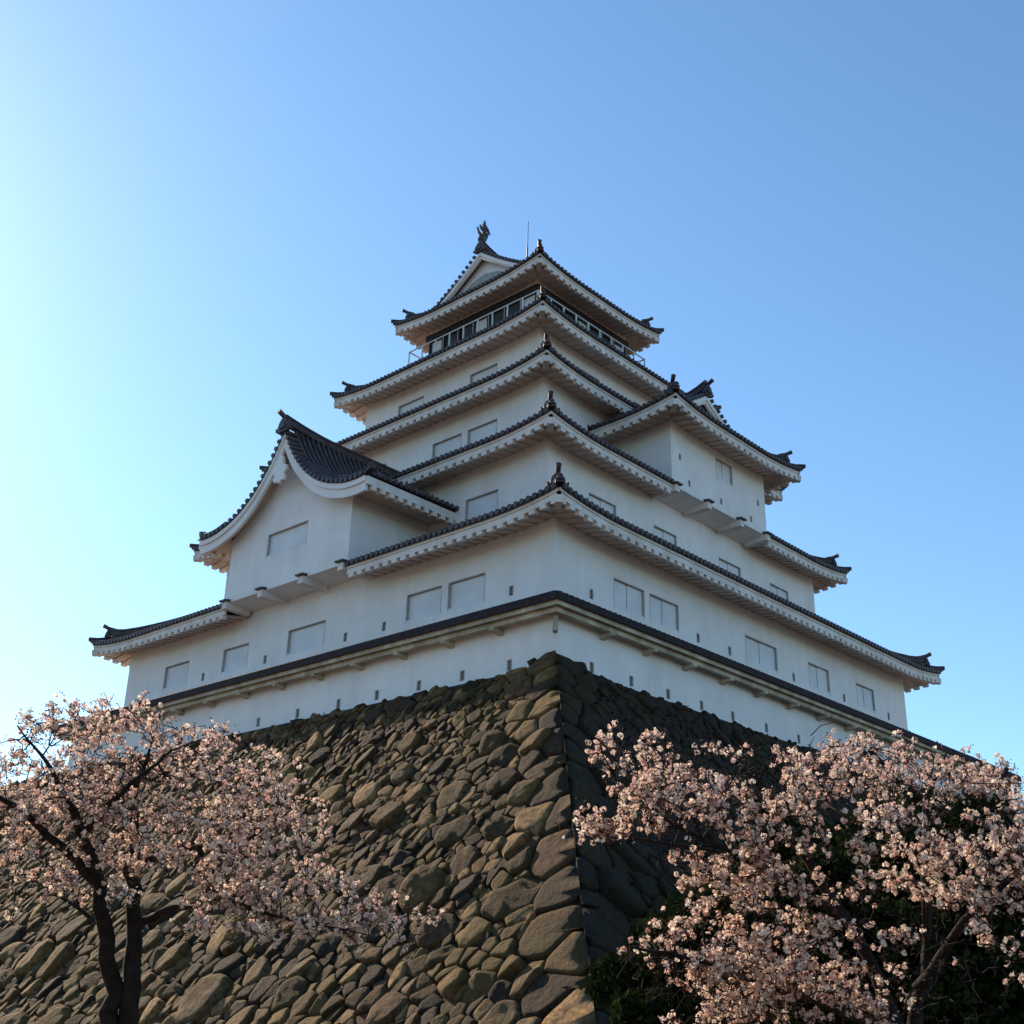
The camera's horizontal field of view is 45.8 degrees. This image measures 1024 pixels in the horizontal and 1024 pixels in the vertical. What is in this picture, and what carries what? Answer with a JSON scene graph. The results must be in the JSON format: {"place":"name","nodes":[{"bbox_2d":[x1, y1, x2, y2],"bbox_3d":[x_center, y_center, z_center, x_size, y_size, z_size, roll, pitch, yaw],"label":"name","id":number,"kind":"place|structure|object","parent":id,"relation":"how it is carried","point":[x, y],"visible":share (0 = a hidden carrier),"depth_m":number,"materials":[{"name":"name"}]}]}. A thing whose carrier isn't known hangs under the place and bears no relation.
{"place":"outdoors","nodes":[
{"label":"outdoors","id":0,"kind":"place"},
{"bbox_2d":[0,0,1023,811],"label":"sky","id":1,"kind":"structure","parent":0,"point":[217,217],"materials":[{"name":"blue"}]},
{"label":"ground","id":2,"kind":"structure","parent":0,"visible":0},
{"bbox_2d":[0,690,447,1023],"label":"cherry tree","id":3,"kind":"object","parent":2,"relation":"on","point":[123,996],"visible":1,"depth_m":12.18,"materials":[{"name":"pink plant"}]},
{"bbox_2d":[0,650,1017,1023],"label":"stone base","id":4,"kind":"object","parent":2,"relation":"on","point":[460,800],"visible":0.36,"depth_m":29.70,"materials":[{"name":"stone"}]},
{"bbox_2d":[88,220,944,729],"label":"castle keep","id":5,"kind":"structure","parent":4,"relation":"on","point":[532,426],"depth_m":47.67,"materials":[{"name":"white paint"}]},
{"bbox_2d":[53,590,1020,802],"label":"parapet wall","id":6,"kind":"structure","parent":4,"relation":"on","point":[502,639],"depth_m":38.35,"materials":[{"name":"white paint"}]},
{"bbox_2d":[658,891,680,904],"bbox_3d":[2.713,10.338,25.672,3.074,4.405,3.177,-18,-30,39],"label":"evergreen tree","id":7,"kind":"object","parent":2,"relation":"on","point":[674,893],"depth_m":25.89,"materials":[{"name":"green plant"}]},
{"bbox_2d":[578,908,845,1023],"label":"evergreen tree","id":8,"kind":"object","parent":2,"relation":"on","point":[624,1003],"visible":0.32,"depth_m":13.90,"materials":[{"name":"green plant"}]},
{"bbox_2d":[705,792,843,918],"bbox_3d":[5.683,10.233,28.561,5.442,6.999,4.868,-18,-30,39],"label":"evergreen tree","id":9,"kind":"object","parent":2,"relation":"on","point":[784,851],"visible":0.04,"depth_m":28.45,"materials":[{"name":"green plant"}]},
{"bbox_2d":[555,720,1023,1023],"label":"cherry tree","id":10,"kind":"object","parent":2,"relation":"on","point":[766,987],"visible":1,"depth_m":9.69,"materials":[{"name":"pink plant"}]},
{"bbox_2d":[650,790,1023,1023],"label":"evergreen tree","id":11,"kind":"object","parent":2,"relation":"on","point":[842,868],"visible":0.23,"depth_m":13.36,"materials":[{"name":"green plant"}]},
{"bbox_2d":[834,797,977,910],"bbox_3d":[10.080,10.911,30.291,4.754,7.313,5.255,9,-24,-16],"label":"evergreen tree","id":12,"kind":"object","parent":2,"relation":"on","point":[867,868],"visible":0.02,"depth_m":30.56,"materials":[{"name":"green plant"}]},
{"bbox_2d":[816,733,1023,913],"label":"cherry tree","id":13,"kind":"object","parent":2,"relation":"on","point":[949,788],"visible":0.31,"depth_m":14.88,"materials":[{"name":"pink plant"}]},
{"bbox_2d":[839,788,1023,1023],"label":"evergreen tree","id":14,"kind":"object","parent":2,"relation":"on","point":[1005,926],"visible":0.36,"depth_m":13.87,"materials":[{"name":"green plant"}]}
]}

